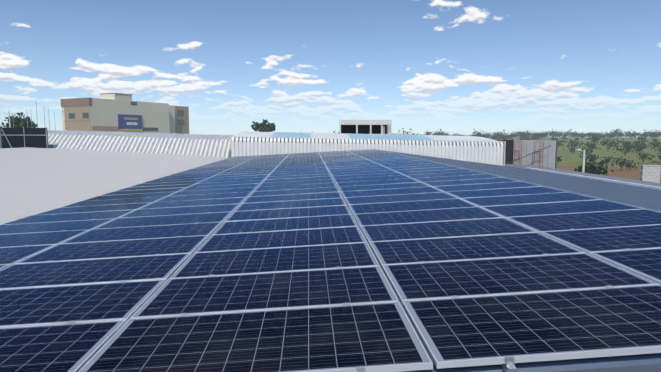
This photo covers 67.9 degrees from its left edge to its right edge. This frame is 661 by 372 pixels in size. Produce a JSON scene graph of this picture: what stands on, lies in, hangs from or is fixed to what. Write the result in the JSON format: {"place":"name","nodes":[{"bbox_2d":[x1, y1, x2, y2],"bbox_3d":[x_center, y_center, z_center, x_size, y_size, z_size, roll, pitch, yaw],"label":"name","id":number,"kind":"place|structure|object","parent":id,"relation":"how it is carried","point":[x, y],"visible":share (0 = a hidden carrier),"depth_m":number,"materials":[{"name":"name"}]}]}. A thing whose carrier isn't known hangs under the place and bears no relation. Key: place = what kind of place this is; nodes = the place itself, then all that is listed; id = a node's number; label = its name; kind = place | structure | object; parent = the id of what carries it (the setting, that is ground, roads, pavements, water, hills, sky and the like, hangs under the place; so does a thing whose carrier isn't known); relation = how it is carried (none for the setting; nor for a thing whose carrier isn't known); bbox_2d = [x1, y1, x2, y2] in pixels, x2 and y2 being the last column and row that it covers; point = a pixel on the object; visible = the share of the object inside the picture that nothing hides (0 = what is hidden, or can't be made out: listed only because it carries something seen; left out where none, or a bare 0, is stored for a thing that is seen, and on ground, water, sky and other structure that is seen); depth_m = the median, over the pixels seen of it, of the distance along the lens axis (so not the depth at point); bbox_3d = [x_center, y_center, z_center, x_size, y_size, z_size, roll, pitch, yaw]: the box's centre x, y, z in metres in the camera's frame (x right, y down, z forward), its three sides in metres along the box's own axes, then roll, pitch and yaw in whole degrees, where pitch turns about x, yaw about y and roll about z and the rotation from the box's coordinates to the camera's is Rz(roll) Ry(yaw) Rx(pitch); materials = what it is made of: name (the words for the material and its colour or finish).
{"place":"outdoors","nodes":[
{"label":"outdoors","id":0,"kind":"place"},
{"bbox_2d":[0,147,228,223],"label":"roof slope","id":1,"kind":"structure","parent":0,"point":[33,181],"depth_m":18.76,"materials":[{"name":"white paint"}]},
{"bbox_2d":[0,127,47,147],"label":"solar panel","id":2,"kind":"object","parent":1,"relation":"on","point":[23,137],"visible":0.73,"depth_m":33.74,"materials":[{"name":"grey"}]},
{"bbox_2d":[1,130,233,156],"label":"corrugated roof","id":3,"kind":"structure","parent":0,"point":[213,145],"depth_m":35.78,"materials":[{"name":"white metal"}]},
{"bbox_2d":[60,93,188,133],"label":"building","id":4,"kind":"structure","parent":0,"point":[114,112],"depth_m":103.54,"materials":[{"name":"beige"}]},
{"bbox_2d":[0,0,660,134],"label":"sky","id":5,"kind":"structure","parent":0,"point":[453,67],"materials":[{"name":"blue"}]},
{"bbox_2d":[231,136,502,165],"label":"corrugated wall","id":6,"kind":"structure","parent":0,"point":[488,154],"depth_m":35.36,"materials":[{"name":"grey metal"}]},
{"bbox_2d":[234,132,497,141],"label":"white roof sheets","id":7,"kind":"object","parent":6,"relation":"on","point":[347,136],"visible":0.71,"depth_m":38.13,"materials":[{"name":"white metal"}]},
{"bbox_2d":[271,132,433,140],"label":"blue roof sheets","id":8,"kind":"object","parent":7,"relation":"on","point":[352,136],"visible":1,"depth_m":38.02,"materials":[{"name":"blue metal"}]},
{"bbox_2d":[231,137,503,146],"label":"corrugated roof","id":9,"kind":"structure","parent":6,"relation":"attached to","point":[355,141],"depth_m":35.52,"materials":[{"name":"grey metal"}]},
{"bbox_2d":[500,141,505,165],"bbox_3d":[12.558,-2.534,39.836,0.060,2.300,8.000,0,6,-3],"label":"downpipe","id":10,"kind":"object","parent":9,"relation":"attached to","point":[504,143],"depth_m":35.91,"materials":[{"name":"white plastic"}]},
{"bbox_2d":[226,135,660,167],"bbox_3d":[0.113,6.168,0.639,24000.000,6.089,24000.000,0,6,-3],"label":"ground","id":11,"kind":"structure","parent":0,"point":[569,158],"depth_m":197.38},
{"bbox_2d":[0,112,36,127],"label":"clump tree","id":12,"kind":"object","parent":11,"relation":"on","point":[19,122],"visible":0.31,"depth_m":116.27,"materials":[{"name":"green plant"}]},
{"bbox_2d":[2,105,55,129],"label":"poles","id":13,"kind":"object","parent":11,"relation":"on","point":[8,113],"visible":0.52,"depth_m":88.05,"materials":[{"name":"metal"}]},
{"bbox_2d":[251,119,275,131],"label":"town tree","id":14,"kind":"object","parent":11,"relation":"on","point":[263,126],"visible":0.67,"depth_m":147.41,"materials":[{"name":"green plant"}]},
{"bbox_2d":[339,120,391,139],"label":"concrete frame building","id":15,"kind":"structure","parent":11,"relation":"on","point":[366,126],"depth_m":152.61,"materials":[{"name":"white concrete"}]},
{"bbox_2d":[396,128,416,134],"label":"town tree","id":16,"kind":"object","parent":11,"relation":"on","point":[407,132],"visible":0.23,"depth_m":328.91,"materials":[{"name":"green plant"}]},
{"bbox_2d":[433,129,449,135],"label":"town tree","id":17,"kind":"object","parent":11,"relation":"on","point":[441,134],"visible":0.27,"depth_m":307.15,"materials":[{"name":"green plant"}]},
{"bbox_2d":[471,129,483,136],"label":"town tree","id":18,"kind":"object","parent":11,"relation":"on","point":[477,132],"visible":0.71,"depth_m":337.82,"materials":[{"name":"green plant"}]},
{"bbox_2d":[490,133,501,139],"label":"town tree","id":19,"kind":"object","parent":11,"relation":"on","point":[497,137],"visible":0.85,"depth_m":376.33,"materials":[{"name":"green plant"}]},
{"bbox_2d":[497,130,513,139],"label":"town tree","id":20,"kind":"object","parent":11,"relation":"on","point":[502,136],"visible":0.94,"depth_m":342.01,"materials":[{"name":"green plant"}]},
{"bbox_2d":[513,140,557,168],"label":"concrete panel wall","id":21,"kind":"structure","parent":11,"relation":"on","point":[527,147],"depth_m":40.76,"materials":[{"name":"grey concrete"}]},
{"bbox_2d":[531,131,545,139],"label":"town tree","id":22,"kind":"object","parent":11,"relation":"on","point":[537,135],"visible":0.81,"depth_m":344.96,"materials":[{"name":"green plant"}]},
{"bbox_2d":[560,129,576,138],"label":"crest tree","id":23,"kind":"object","parent":11,"relation":"on","point":[569,134],"visible":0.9,"depth_m":405.59,"materials":[{"name":"green plant"}]},
{"bbox_2d":[562,139,583,152],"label":"pasture tree","id":24,"kind":"object","parent":11,"relation":"on","point":[573,144],"visible":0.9,"depth_m":195.40,"materials":[{"name":"green plant"}]},
{"bbox_2d":[576,149,587,172],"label":"lamp post","id":25,"kind":"object","parent":11,"relation":"on","point":[583,165],"visible":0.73,"depth_m":71.61,"materials":[{"name":"concrete"}]},
{"bbox_2d":[580,143,600,154],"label":"pasture tree","id":26,"kind":"object","parent":11,"relation":"on","point":[591,147],"visible":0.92,"depth_m":173.10,"materials":[{"name":"green plant"}]},
{"bbox_2d":[586,154,598,161],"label":"pasture tree","id":27,"kind":"object","parent":11,"relation":"on","point":[593,156],"visible":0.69,"depth_m":143.27,"materials":[{"name":"green plant"}]},
{"bbox_2d":[574,156,613,175],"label":"tree","id":28,"kind":"object","parent":11,"relation":"on","point":[591,168],"visible":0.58,"depth_m":73.04,"materials":[{"name":"green plant"}]},
{"bbox_2d":[589,136,599,143],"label":"pasture tree","id":29,"kind":"object","parent":11,"relation":"on","point":[593,139],"visible":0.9,"depth_m":266.29,"materials":[{"name":"green plant"}]},
{"bbox_2d":[591,134,604,141],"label":"pasture tree","id":30,"kind":"object","parent":11,"relation":"on","point":[598,137],"visible":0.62,"depth_m":286.76,"materials":[{"name":"green plant"}]},
{"bbox_2d":[600,156,614,164],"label":"pasture tree","id":31,"kind":"object","parent":11,"relation":"on","point":[607,160],"visible":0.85,"depth_m":131.14,"materials":[{"name":"green plant"}]},
{"bbox_2d":[599,139,617,150],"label":"pasture tree","id":32,"kind":"object","parent":11,"relation":"on","point":[610,145],"visible":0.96,"depth_m":207.03,"materials":[{"name":"green plant"}]},
{"bbox_2d":[557,166,660,182],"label":"dirt patch","id":33,"kind":"object","parent":11,"relation":"on","point":[632,173],"visible":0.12,"depth_m":114.24,"materials":[{"name":"brown soil"}]},
{"bbox_2d":[606,138,623,145],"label":"pasture tree","id":34,"kind":"object","parent":11,"relation":"on","point":[615,141],"visible":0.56,"depth_m":218.31,"materials":[{"name":"green plant"}]},
{"bbox_2d":[607,129,623,136],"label":"crest tree","id":35,"kind":"object","parent":11,"relation":"on","point":[615,133],"visible":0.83,"depth_m":381.58,"materials":[{"name":"green plant"}]},
{"bbox_2d":[612,154,633,170],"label":"pasture tree","id":36,"kind":"object","parent":11,"relation":"on","point":[621,162],"visible":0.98,"depth_m":117.64,"materials":[{"name":"green plant"}]},
{"bbox_2d":[613,138,638,155],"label":"pasture tree","id":37,"kind":"object","parent":11,"relation":"on","point":[626,146],"visible":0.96,"depth_m":174.75,"materials":[{"name":"green plant"}]},
{"bbox_2d":[622,129,636,137],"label":"crest tree","id":38,"kind":"object","parent":11,"relation":"on","point":[630,134],"visible":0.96,"depth_m":377.35,"materials":[{"name":"green plant"}]},
{"bbox_2d":[622,160,638,169],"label":"pasture tree","id":39,"kind":"object","parent":11,"relation":"on","point":[628,166],"visible":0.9,"depth_m":118.81,"materials":[{"name":"green plant"}]},
{"bbox_2d":[630,145,643,152],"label":"pasture tree","id":40,"kind":"object","parent":11,"relation":"on","point":[639,148],"visible":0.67,"depth_m":178.21,"materials":[{"name":"green plant"}]},
{"bbox_2d":[635,136,647,143],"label":"pasture tree","id":41,"kind":"object","parent":11,"relation":"on","point":[641,138],"visible":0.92,"depth_m":253.57,"materials":[{"name":"green plant"}]},
{"bbox_2d":[636,153,651,162],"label":"pasture tree","id":42,"kind":"object","parent":11,"relation":"on","point":[642,155],"visible":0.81,"depth_m":141.19,"materials":[{"name":"green plant"}]},
{"bbox_2d":[644,148,660,164],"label":"pasture tree","id":43,"kind":"object","parent":11,"relation":"on","point":[654,161],"visible":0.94,"depth_m":116.49,"materials":[{"name":"green plant"}]},
{"bbox_2d":[646,132,660,137],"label":"crest tree","id":44,"kind":"object","parent":11,"relation":"on","point":[654,135],"visible":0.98,"depth_m":365.96,"materials":[{"name":"green plant"}]},
{"bbox_2d":[647,142,660,151],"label":"pasture tree","id":45,"kind":"object","parent":11,"relation":"on","point":[656,145],"visible":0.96,"depth_m":200.77,"materials":[{"name":"green plant"}]},
{"bbox_3d":[16.728,5.082,19.887,2.900,8.400,50.900,0,6,-3],"label":"warehouse wall","id":46,"kind":"object","parent":11,"relation":"on","visible":0},
{"bbox_2d":[496,140,513,163],"bbox_3d":[14.348,-2.861,43.907,4.400,2.500,0.200,0,6,-3],"label":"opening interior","id":47,"kind":"object","parent":46,"relation":"on","point":[509,151],"visible":0.2,"depth_m":43.85,"materials":[{"name":"grey"}]},
{"bbox_2d":[505,164,660,186],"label":"roof edge","id":48,"kind":"object","parent":46,"relation":"on","point":[599,176],"visible":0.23,"depth_m":31.63,"materials":[{"name":"metal"}]},
{"bbox_2d":[507,145,550,163],"bbox_3d":[16.550,-2.580,41.270,1.570,1.779,4.899,0,6,-3],"label":"scaffold brace","id":49,"kind":"object","parent":48,"relation":"on","point":[529,154],"visible":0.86,"depth_m":41.04,"materials":[{"name":"grey metal"}]},
{"bbox_2d":[525,167,660,189],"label":"roof edge flashing","id":50,"kind":"object","parent":48,"relation":"on","point":[622,182],"visible":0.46,"depth_m":26.74,"materials":[{"name":"white metal"}]},
{"bbox_2d":[324,163,660,371],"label":"roof","id":51,"kind":"structure","parent":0,"point":[651,362],"depth_m":2.77,"materials":[{"name":"grey metal"}]},
{"bbox_2d":[0,149,660,371],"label":"solar array","id":52,"kind":"object","parent":51,"relation":"on","point":[261,263],"visible":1,"depth_m":4.52,"materials":[{"name":"blue glass"}]},
{"bbox_2d":[377,149,660,211],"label":"roof edge","id":53,"kind":"object","parent":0,"point":[645,207],"visible":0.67,"depth_m":9.66,"materials":[{"name":"grey metal"}]},
{"bbox_2d":[388,151,660,209],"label":"roof slope","id":54,"kind":"structure","parent":0,"point":[644,196],"depth_m":16.20,"materials":[{"name":"grey metal"}]},
{"bbox_2d":[514,141,543,166],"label":"scaffold frames","id":55,"kind":"structure","parent":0,"point":[518,150],"depth_m":40.55,"materials":[{"name":"metal"}]},
{"bbox_2d":[640,165,660,182],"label":"block wall","id":56,"kind":"structure","parent":0,"point":[649,173],"depth_m":31.94,"materials":[{"name":"concrete"}]}
]}

